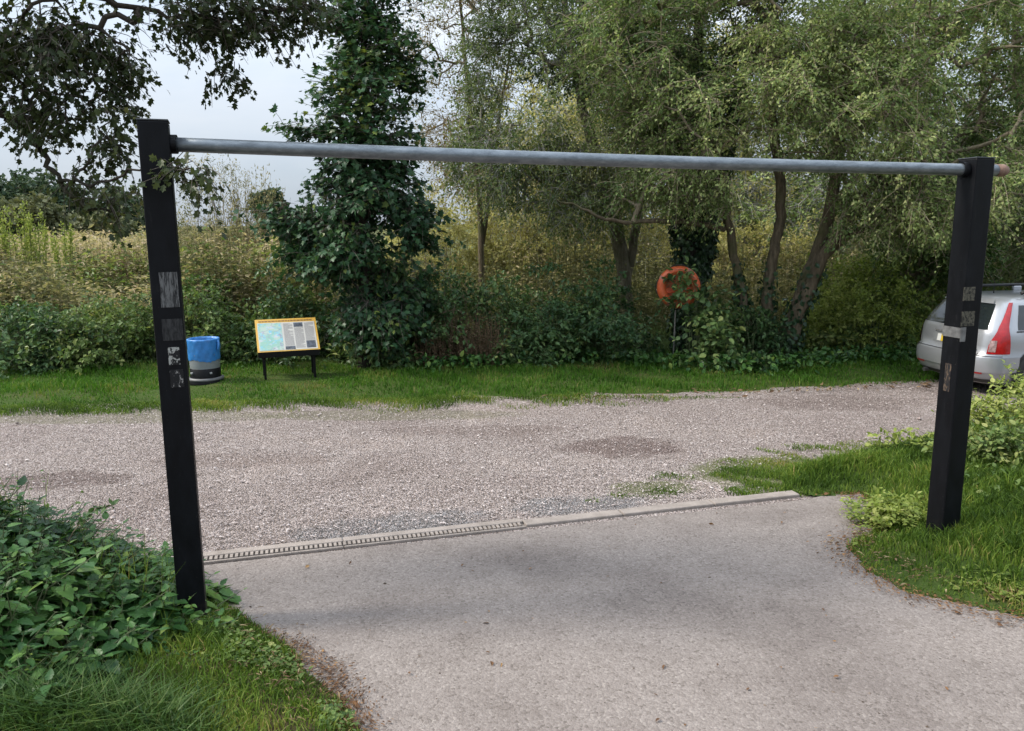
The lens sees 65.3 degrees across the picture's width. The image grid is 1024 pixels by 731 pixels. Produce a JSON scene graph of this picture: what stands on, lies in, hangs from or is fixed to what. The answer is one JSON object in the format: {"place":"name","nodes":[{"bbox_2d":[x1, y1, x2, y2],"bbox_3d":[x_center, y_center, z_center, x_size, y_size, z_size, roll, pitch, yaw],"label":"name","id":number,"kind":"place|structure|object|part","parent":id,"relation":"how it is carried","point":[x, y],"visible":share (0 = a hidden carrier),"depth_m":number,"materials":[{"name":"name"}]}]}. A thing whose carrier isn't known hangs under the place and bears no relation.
{"place":"outdoors","nodes":[
{"label":"outdoors","id":0,"kind":"place"},
{"bbox_2d":[0,598,363,730],"bbox_3d":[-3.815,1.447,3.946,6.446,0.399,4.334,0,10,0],"label":"grass verge","id":1,"kind":"object","parent":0,"point":[237,705],"depth_m":3.93,"materials":[{"name":"green plant"}]},
{"bbox_2d":[63,498,118,551],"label":"bramble shoot","id":2,"kind":"object","parent":1,"relation":"on","point":[97,508],"visible":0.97,"depth_m":4.81,"materials":[{"name":"green plant"}]},
{"bbox_2d":[0,473,186,632],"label":"grass","id":3,"kind":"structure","parent":1,"relation":"on","point":[122,561],"depth_m":4.66,"materials":[{"name":"green plant"}]},
{"bbox_2d":[0,637,256,730],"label":"grass","id":4,"kind":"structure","parent":1,"relation":"on","point":[114,704],"depth_m":3.56,"materials":[{"name":"green plant"}]},
{"bbox_2d":[158,610,358,730],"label":"weeds","id":5,"kind":"object","parent":1,"relation":"on","point":[331,709],"visible":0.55,"depth_m":4.12,"materials":[{"name":"green plant"}]},
{"bbox_2d":[179,593,387,730],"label":"leaf litter","id":6,"kind":"object","parent":1,"relation":"on","point":[279,680],"visible":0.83,"depth_m":4.00,"materials":[{"name":"plant"}]},
{"bbox_2d":[0,318,939,408],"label":"grass verge","id":7,"kind":"object","parent":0,"point":[269,375],"depth_m":11.47,"materials":[{"name":"green plant"}]},
{"bbox_2d":[2,200,37,269],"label":"tall stalk","id":8,"kind":"object","parent":7,"relation":"on","point":[27,237],"visible":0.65,"depth_m":17.36,"materials":[{"name":"green plant"}]},
{"bbox_2d":[0,294,106,379],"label":"bramble bush","id":9,"kind":"object","parent":7,"relation":"on","point":[22,359],"visible":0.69,"depth_m":12.33,"materials":[{"name":"green plant"}]},
{"bbox_2d":[13,290,187,374],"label":"bramble bush","id":10,"kind":"object","parent":7,"relation":"on","point":[102,327],"visible":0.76,"depth_m":12.50,"materials":[{"name":"green plant"}]},
{"bbox_2d":[107,269,256,368],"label":"bramble bush","id":11,"kind":"object","parent":7,"relation":"on","point":[208,321],"visible":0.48,"depth_m":12.89,"materials":[{"name":"green plant"}]},
{"bbox_2d":[130,153,278,259],"bbox_3d":[-7.129,-2.969,19.194,4.043,4.719,3.951,0,10,0],"label":"scrub bush","id":12,"kind":"object","parent":7,"relation":"on","point":[202,226],"visible":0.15,"depth_m":18.82,"materials":[{"name":"green plant"}]},
{"bbox_2d":[186,336,223,385],"bbox_3d":[-4.405,-0.066,11.457,0.504,0.662,0.499,0,10,0],"label":"litter bin","id":13,"kind":"object","parent":7,"relation":"on","point":[204,358],"visible":0.95,"depth_m":11.29,"materials":[{"name":"blue plastic"}]},
{"bbox_2d":[204,158,284,254],"bbox_3d":[-6.487,-3.093,19.573,2.029,3.914,0.514,0,10,0],"label":"willow sapling","id":14,"kind":"object","parent":7,"relation":"on","point":[234,191],"visible":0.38,"depth_m":19.40,"materials":[{"name":"green plant"}]},
{"bbox_2d":[217,256,354,369],"bbox_3d":[-3.809,-0.760,13.466,2.632,2.163,2.511,4,11,21],"label":"bramble bush","id":15,"kind":"object","parent":7,"relation":"on","point":[277,309],"visible":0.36,"depth_m":13.16,"materials":[{"name":"green plant"}]},
{"bbox_2d":[255,317,319,379],"bbox_3d":[-3.326,-0.190,11.870,0.880,0.970,0.490,-4,11,-20],"label":"information board","id":16,"kind":"object","parent":7,"relation":"on","point":[289,337],"visible":0.95,"depth_m":11.78,"materials":[{"name":"multicoloured"}]},
{"bbox_2d":[331,280,357,315],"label":"scrub bush","id":17,"kind":"object","parent":7,"relation":"on","point":[335,295],"visible":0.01,"depth_m":17.41,"materials":[{"name":"green plant"}]},
{"bbox_2d":[232,0,465,368],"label":"sycamore tree","id":18,"kind":"object","parent":7,"relation":"on","point":[324,244],"visible":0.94,"depth_m":11.81,"materials":[{"name":"green plant"}]},
{"bbox_2d":[0,392,738,416],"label":"grass","id":19,"kind":"structure","parent":7,"relation":"on","point":[79,408],"depth_m":10.33,"materials":[{"name":"green plant"}]},
{"bbox_2d":[317,258,459,370],"bbox_3d":[-1.855,-0.651,13.087,2.248,2.304,2.193,-9,14,-42],"label":"bramble bush","id":20,"kind":"object","parent":7,"relation":"on","point":[341,353],"visible":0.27,"depth_m":12.56,"materials":[{"name":"green plant"}]},
{"bbox_2d":[375,170,504,317],"bbox_3d":[-1.819,-2.589,18.053,3.422,4.070,3.621,0,10,0],"label":"scrub bush","id":21,"kind":"object","parent":7,"relation":"on","point":[455,233],"visible":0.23,"depth_m":17.72,"materials":[{"name":"green plant"}]},
{"bbox_2d":[385,0,541,320],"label":"birch tree","id":22,"kind":"object","parent":7,"relation":"on","point":[482,229],"visible":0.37,"depth_m":15.81,"materials":[{"name":"green plant"}]},
{"bbox_2d":[409,253,518,359],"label":"bramble bush","id":23,"kind":"object","parent":7,"relation":"on","point":[456,300],"visible":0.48,"depth_m":12.96,"materials":[{"name":"green plant"}]},
{"bbox_2d":[455,257,592,367],"bbox_3d":[0.247,-0.737,13.385,2.415,2.196,2.737,0,10,0],"label":"bramble bush","id":24,"kind":"object","parent":7,"relation":"on","point":[529,330],"visible":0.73,"depth_m":12.86,"materials":[{"name":"green plant"}]},
{"bbox_2d":[449,179,601,319],"bbox_3d":[-0.125,-2.660,18.782,4.173,3.694,3.831,-6,12,-31],"label":"scrub bush","id":25,"kind":"object","parent":7,"relation":"on","point":[494,246],"visible":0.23,"depth_m":18.22,"materials":[{"name":"green plant"}]},
{"bbox_2d":[543,255,675,365],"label":"bramble bush","id":26,"kind":"object","parent":7,"relation":"on","point":[597,327],"visible":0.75,"depth_m":12.68,"materials":[{"name":"green plant"}]},
{"bbox_2d":[548,197,676,314],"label":"scrub bush","id":27,"kind":"object","parent":7,"relation":"on","point":[646,230],"visible":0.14,"depth_m":19.73,"materials":[{"name":"green plant"}]},
{"bbox_2d":[399,341,919,375],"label":"nettles","id":28,"kind":"object","parent":7,"relation":"on","point":[473,359],"visible":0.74,"depth_m":12.47,"materials":[{"name":"green plant"}]},
{"bbox_2d":[666,275,690,353],"bbox_3d":[2.632,-0.713,12.713,0.642,1.714,0.131,1,10,8],"label":"lifebuoy stand","id":29,"kind":"object","parent":7,"relation":"on","point":[670,291],"visible":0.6,"depth_m":12.59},
{"bbox_2d":[655,264,701,309],"bbox_3d":[2.623,-1.232,12.575,0.724,0.724,0.151,1,10,8],"label":"lifebuoy","id":30,"kind":"object","parent":29,"relation":"hanging from","point":[661,291],"visible":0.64,"depth_m":12.53,"materials":[{"name":"orange plastic"}]},
{"bbox_2d":[601,0,798,351],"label":"ivy clad tree","id":31,"kind":"object","parent":7,"relation":"on","point":[702,256],"visible":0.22,"depth_m":13.19,"materials":[{"name":"green plant"}]},
{"bbox_2d":[654,256,754,372],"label":"bramble bush","id":32,"kind":"object","parent":7,"relation":"on","point":[708,319],"visible":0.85,"depth_m":12.28,"materials":[{"name":"green plant"}]},
{"bbox_2d":[656,210,837,323],"bbox_3d":[5.639,-2.253,18.930,4.525,2.812,3.880,0,10,0],"label":"scrub bush","id":33,"kind":"object","parent":7,"relation":"on","point":[723,235],"visible":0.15,"depth_m":18.50,"materials":[{"name":"green plant"}]},
{"bbox_2d":[696,293,801,374],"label":"bramble bush","id":34,"kind":"object","parent":7,"relation":"on","point":[758,336],"visible":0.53,"depth_m":12.52,"materials":[{"name":"green plant"}]},
{"bbox_2d":[777,316,917,357],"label":"bramble bush","id":35,"kind":"object","parent":7,"relation":"on","point":[831,337],"visible":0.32,"depth_m":13.35,"materials":[{"name":"green plant"}]},
{"bbox_2d":[906,323,922,350],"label":"bramble bush","id":36,"kind":"object","parent":7,"relation":"on","point":[918,333],"visible":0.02,"depth_m":14.05,"materials":[{"name":"green plant"}]},
{"bbox_2d":[857,246,1018,330],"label":"sapling bush","id":37,"kind":"object","parent":7,"relation":"on","point":[918,311],"visible":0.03,"depth_m":14.96,"materials":[{"name":"green plant"}]},
{"bbox_2d":[857,218,1020,327],"bbox_3d":[7.438,-1.673,14.064,2.573,3.082,2.534,2,10,15],"label":"young tree","id":38,"kind":"object","parent":7,"relation":"on","point":[926,277],"visible":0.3,"depth_m":13.99,"materials":[{"name":"green plant"}]},
{"bbox_2d":[0,379,1019,615],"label":"car park","id":39,"kind":"structure","parent":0,"point":[924,426],"depth_m":8.10,"materials":[{"name":"grey gravel"}]},
{"bbox_2d":[171,518,525,564],"bbox_3d":[-3.223,1.417,5.303,6.881,0.044,0.166,-3,10,-15],"label":"drain channel","id":40,"kind":"object","parent":39,"relation":"on","point":[260,552],"visible":0.62,"depth_m":5.86,"materials":[{"name":"metal"}]},
{"bbox_2d":[60,459,732,550],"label":"gravel stones","id":41,"kind":"object","parent":39,"relation":"on","point":[288,524],"visible":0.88,"depth_m":6.68,"materials":[{"name":"grey gravel"}]},
{"bbox_2d":[0,382,973,554],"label":"gravel stones","id":42,"kind":"object","parent":39,"relation":"on","point":[389,439],"visible":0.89,"depth_m":8.36,"materials":[{"name":"grey gravel"}]},
{"bbox_2d":[522,490,799,526],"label":"kerb","id":43,"kind":"structure","parent":39,"relation":"on","point":[633,511],"depth_m":6.49,"materials":[{"name":"concrete"}]},
{"bbox_2d":[539,379,930,401],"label":"fallen leaves","id":44,"kind":"object","parent":39,"relation":"on","point":[830,387],"visible":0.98,"depth_m":10.96,"materials":[{"name":"plant"}]},
{"bbox_2d":[585,436,916,502],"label":"grass","id":45,"kind":"structure","parent":39,"relation":"on","point":[766,485],"depth_m":7.37,"materials":[{"name":"green plant"}]},
{"bbox_2d":[916,281,1023,392],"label":"parked car","id":46,"kind":"object","parent":39,"relation":"on","point":[1001,329],"visible":0.59,"depth_m":10.55,"materials":[{"name":"silver metal"}]},
{"bbox_3d":[6.228,-0.734,11.077,0.238,0.326,1.215,-2,10,-9],"label":"rear window","id":47,"kind":"part","parent":46,"relation":"part of","materials":[{"name":"black glass"}]},
{"bbox_3d":[6.976,-0.637,10.545,0.734,0.313,0.141,-2,10,-9],"label":"side window","id":48,"kind":"part","parent":46,"relation":"part of","materials":[{"name":"grey glass"}]},
{"bbox_2d":[0,225,1022,297],"bbox_3d":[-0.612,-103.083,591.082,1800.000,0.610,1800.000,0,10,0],"label":"ground","id":49,"kind":"structure","parent":0,"point":[375,233],"depth_m":93.49,"materials":[{"name":"green plant"}]},
{"bbox_2d":[0,212,16,270],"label":"tall stalk","id":50,"kind":"object","parent":49,"relation":"on","point":[4,242],"visible":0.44,"depth_m":16.94,"materials":[{"name":"green plant"}]},
{"bbox_2d":[0,170,58,239],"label":"distant tree","id":51,"kind":"object","parent":49,"relation":"on","point":[8,189],"visible":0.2,"depth_m":84.75,"materials":[{"name":"green plant"}]},
{"bbox_2d":[0,190,71,237],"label":"distant tree","id":52,"kind":"object","parent":49,"relation":"on","point":[51,214],"visible":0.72,"depth_m":67.61,"materials":[{"name":"green plant"}]},
{"bbox_2d":[5,166,66,197],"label":"distant tree","id":53,"kind":"object","parent":49,"relation":"on","point":[48,176],"visible":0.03,"depth_m":89.03,"materials":[{"name":"green plant"}]},
{"bbox_2d":[25,209,50,271],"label":"tall stalk","id":54,"kind":"object","parent":49,"relation":"on","point":[38,254],"visible":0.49,"depth_m":17.71,"materials":[{"name":"green plant"}]},
{"bbox_2d":[50,221,75,275],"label":"tall stalk","id":55,"kind":"object","parent":49,"relation":"on","point":[56,250],"visible":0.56,"depth_m":18.21,"materials":[{"name":"green plant"}]},
{"bbox_2d":[32,181,100,215],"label":"distant tree","id":56,"kind":"object","parent":49,"relation":"on","point":[63,199],"visible":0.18,"depth_m":86.77,"materials":[{"name":"green plant"}]},
{"bbox_2d":[60,205,142,238],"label":"distant tree","id":57,"kind":"object","parent":49,"relation":"on","point":[96,225],"visible":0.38,"depth_m":72.81,"materials":[{"name":"green plant"}]},
{"bbox_2d":[86,176,145,236],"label":"distant tree","id":58,"kind":"object","parent":49,"relation":"on","point":[131,201],"visible":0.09,"depth_m":125.00,"materials":[{"name":"green plant"}]},
{"bbox_2d":[0,470,247,709],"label":"nettle clump","id":59,"kind":"object","parent":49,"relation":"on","point":[31,580],"visible":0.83,"depth_m":4.33,"materials":[{"name":"green plant"}]},
{"bbox_2d":[0,223,275,259],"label":"tall weeds","id":60,"kind":"object","parent":49,"relation":"on","point":[79,235],"visible":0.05,"depth_m":48.87,"materials":[{"name":"beige plant"}]},
{"bbox_2d":[0,222,285,273],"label":"tall weeds","id":61,"kind":"object","parent":49,"relation":"on","point":[61,259],"visible":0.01,"depth_m":28.07,"materials":[{"name":"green plant"}]},
{"bbox_2d":[120,198,213,294],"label":"scrub bush","id":62,"kind":"object","parent":49,"relation":"on","point":[181,242],"visible":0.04,"depth_m":17.13,"materials":[{"name":"green plant"}]},
{"bbox_2d":[0,211,338,352],"bbox_3d":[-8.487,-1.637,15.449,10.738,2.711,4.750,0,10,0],"label":"tall weeds","id":63,"kind":"object","parent":49,"relation":"on","point":[36,289],"visible":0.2,"depth_m":14.03,"materials":[{"name":"green plant"}]},
{"bbox_2d":[0,0,367,249],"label":"field maple tree","id":64,"kind":"object","parent":49,"relation":"on","point":[51,45],"visible":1,"depth_m":4.67,"materials":[{"name":"green plant"}]},
{"bbox_2d":[246,186,290,235],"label":"distant tree","id":65,"kind":"object","parent":49,"relation":"on","point":[278,194],"visible":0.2,"depth_m":145.49,"materials":[{"name":"green plant"}]},
{"bbox_2d":[406,310,512,367],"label":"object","id":66,"kind":"object","parent":49,"relation":"on","point":[460,348],"visible":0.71,"depth_m":12.65,"materials":[{"name":"green plant"}]},
{"bbox_2d":[437,66,666,312],"bbox_3d":[0.775,-3.964,20.355,6.540,7.036,6.567,0,10,0],"label":"background tree","id":67,"kind":"object","parent":49,"relation":"on","point":[568,116],"visible":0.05,"depth_m":19.18,"materials":[{"name":"green plant"}]},
{"bbox_2d":[450,9,669,283],"bbox_3d":[2.346,-6.831,25.733,8.488,10.704,6.837,4,11,22],"label":"background tree","id":68,"kind":"object","parent":49,"relation":"on","point":[546,96],"visible":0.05,"depth_m":25.35,"materials":[{"name":"green plant"}]},
{"bbox_2d":[421,0,709,330],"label":"sallow tree","id":69,"kind":"object","parent":49,"relation":"on","point":[565,183],"visible":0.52,"depth_m":13.73,"materials":[{"name":"green plant"}]},
{"bbox_2d":[136,118,1009,617],"bbox_3d":[0.650,0.161,4.947,5.306,3.140,0.172,-2,10,-11],"label":"height barrier","id":70,"kind":"object","parent":49,"relation":"on","point":[974,184],"visible":0.95,"depth_m":4.56,"materials":[{"name":"black metal"}]},
{"bbox_2d":[546,13,821,270],"bbox_3d":[4.535,-5.175,22.201,8.356,9.386,6.511,0,10,0],"label":"background tree","id":71,"kind":"object","parent":49,"relation":"on","point":[763,189],"visible":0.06,"depth_m":21.42,"materials":[{"name":"green plant"}]},
{"bbox_2d":[391,215,1023,336],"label":"tall weeds","id":72,"kind":"object","parent":49,"relation":"on","point":[650,290],"visible":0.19,"depth_m":16.29,"materials":[{"name":"green plant"}]},
{"bbox_2d":[627,27,881,303],"bbox_3d":[7.132,-5.607,23.991,8.616,9.190,6.572,0,10,0],"label":"background tree","id":73,"kind":"object","parent":49,"relation":"on","point":[745,142],"visible":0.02,"depth_m":23.35,"materials":[{"name":"green plant"}]},
{"bbox_2d":[516,0,1023,363],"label":"sallow tree","id":74,"kind":"object","parent":49,"relation":"on","point":[863,34],"visible":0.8,"depth_m":11.41,"materials":[{"name":"green plant"}]},
{"bbox_2d":[760,210,879,292],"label":"scrub bush","id":75,"kind":"object","parent":49,"relation":"on","point":[816,231],"visible":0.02,"depth_m":18.67,"materials":[{"name":"green plant"}]},
{"bbox_2d":[714,33,970,283],"bbox_3d":[8.542,-4.938,21.041,8.713,8.502,5.988,0,10,0],"label":"background tree","id":76,"kind":"object","parent":49,"relation":"on","point":[792,207],"visible":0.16,"depth_m":20.36,"materials":[{"name":"green plant"}]},
{"bbox_2d":[776,249,918,350],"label":"sapling bush","id":77,"kind":"object","parent":49,"relation":"on","point":[854,273],"visible":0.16,"depth_m":14.14,"materials":[{"name":"green plant"}]},
{"bbox_2d":[783,250,937,356],"bbox_3d":[6.052,-0.870,13.599,2.481,2.280,2.041,0,10,0],"label":"sapling bush","id":78,"kind":"object","parent":49,"relation":"on","point":[855,315],"visible":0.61,"depth_m":13.33,"materials":[{"name":"green plant"}]},
{"bbox_2d":[792,0,1023,290],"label":"sallow tree","id":79,"kind":"object","parent":49,"relation":"on","point":[1015,267],"visible":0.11,"depth_m":14.57,"materials":[{"name":"green plant"}]},
{"bbox_2d":[840,17,1023,264],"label":"background tree","id":80,"kind":"object","parent":49,"relation":"on","point":[980,41],"visible":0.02,"depth_m":22.36,"materials":[{"name":"green plant"}]},
{"bbox_2d":[992,255,1023,290],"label":"sapling bush","id":81,"kind":"object","parent":49,"relation":"on","point":[1020,259],"visible":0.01,"depth_m":15.62,"materials":[{"name":"green plant"}]},
{"bbox_2d":[0,0,1023,225],"label":"sky","id":82,"kind":"structure","parent":0,"point":[185,113],"materials":[{"name":"white"}]},
{"bbox_2d":[204,493,1023,730],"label":"driveway","id":83,"kind":"structure","parent":0,"point":[564,666],"depth_m":4.55,"materials":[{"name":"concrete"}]},
{"bbox_2d":[252,622,393,730],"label":"leaf litter","id":84,"kind":"object","parent":83,"relation":"on","point":[355,703],"visible":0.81,"depth_m":4.06,"materials":[{"name":"plant"}]},
{"bbox_2d":[249,514,990,730],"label":"grit","id":85,"kind":"object","parent":83,"relation":"on","point":[869,693],"visible":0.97,"depth_m":4.25,"materials":[{"name":"grey gravel"}]},
{"bbox_2d":[236,512,1013,727],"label":"fallen leaves","id":86,"kind":"object","parent":83,"relation":"on","point":[491,662],"visible":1,"depth_m":4.32,"materials":[{"name":"brown plant"}]},
{"bbox_2d":[779,404,1023,617],"bbox_3d":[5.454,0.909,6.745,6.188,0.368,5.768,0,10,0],"label":"grass verge","id":87,"kind":"object","parent":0,"point":[935,584],"depth_m":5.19,"materials":[{"name":"green plant"}]},
{"bbox_2d":[854,485,927,532],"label":"weed clump","id":88,"kind":"object","parent":87,"relation":"on","point":[881,506],"visible":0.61,"depth_m":6.01,"materials":[{"name":"green plant"}]},
{"bbox_2d":[806,490,1023,627],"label":"leaf litter","id":89,"kind":"object","parent":87,"relation":"on","point":[927,598],"visible":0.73,"depth_m":5.07,"materials":[{"name":"brown plant"}]},
{"bbox_2d":[859,427,971,452],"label":"nettle clump","id":90,"kind":"object","parent":87,"relation":"on","point":[895,437],"visible":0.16,"depth_m":7.52,"materials":[{"name":"green plant"}]},
{"bbox_2d":[813,520,1023,615],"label":"leaf litter","id":91,"kind":"object","parent":87,"relation":"on","point":[920,569],"visible":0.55,"depth_m":5.17,"materials":[{"name":"plant"}]},
{"bbox_2d":[839,492,1023,604],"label":"weeds","id":92,"kind":"object","parent":87,"relation":"on","point":[856,507],"visible":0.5,"depth_m":5.88,"materials":[{"name":"green plant"}]},
{"bbox_2d":[921,411,1023,474],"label":"bramble bush","id":93,"kind":"object","parent":87,"relation":"on","point":[996,438],"visible":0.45,"depth_m":6.74,"materials":[{"name":"green plant"}]},
{"bbox_2d":[931,388,1020,425],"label":"weed clump","id":94,"kind":"object","parent":87,"relation":"on","point":[977,416],"visible":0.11,"depth_m":7.72,"materials":[{"name":"green plant"}]},
{"bbox_2d":[963,470,1023,495],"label":"weed clump","id":95,"kind":"object","parent":87,"relation":"on","point":[1017,481],"visible":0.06,"depth_m":6.11,"materials":[{"name":"green plant"}]},
{"bbox_2d":[969,359,1023,439],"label":"bramble bush","id":96,"kind":"object","parent":87,"relation":"on","point":[1019,389],"visible":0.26,"depth_m":7.54,"materials":[{"name":"green plant"}]}
]}

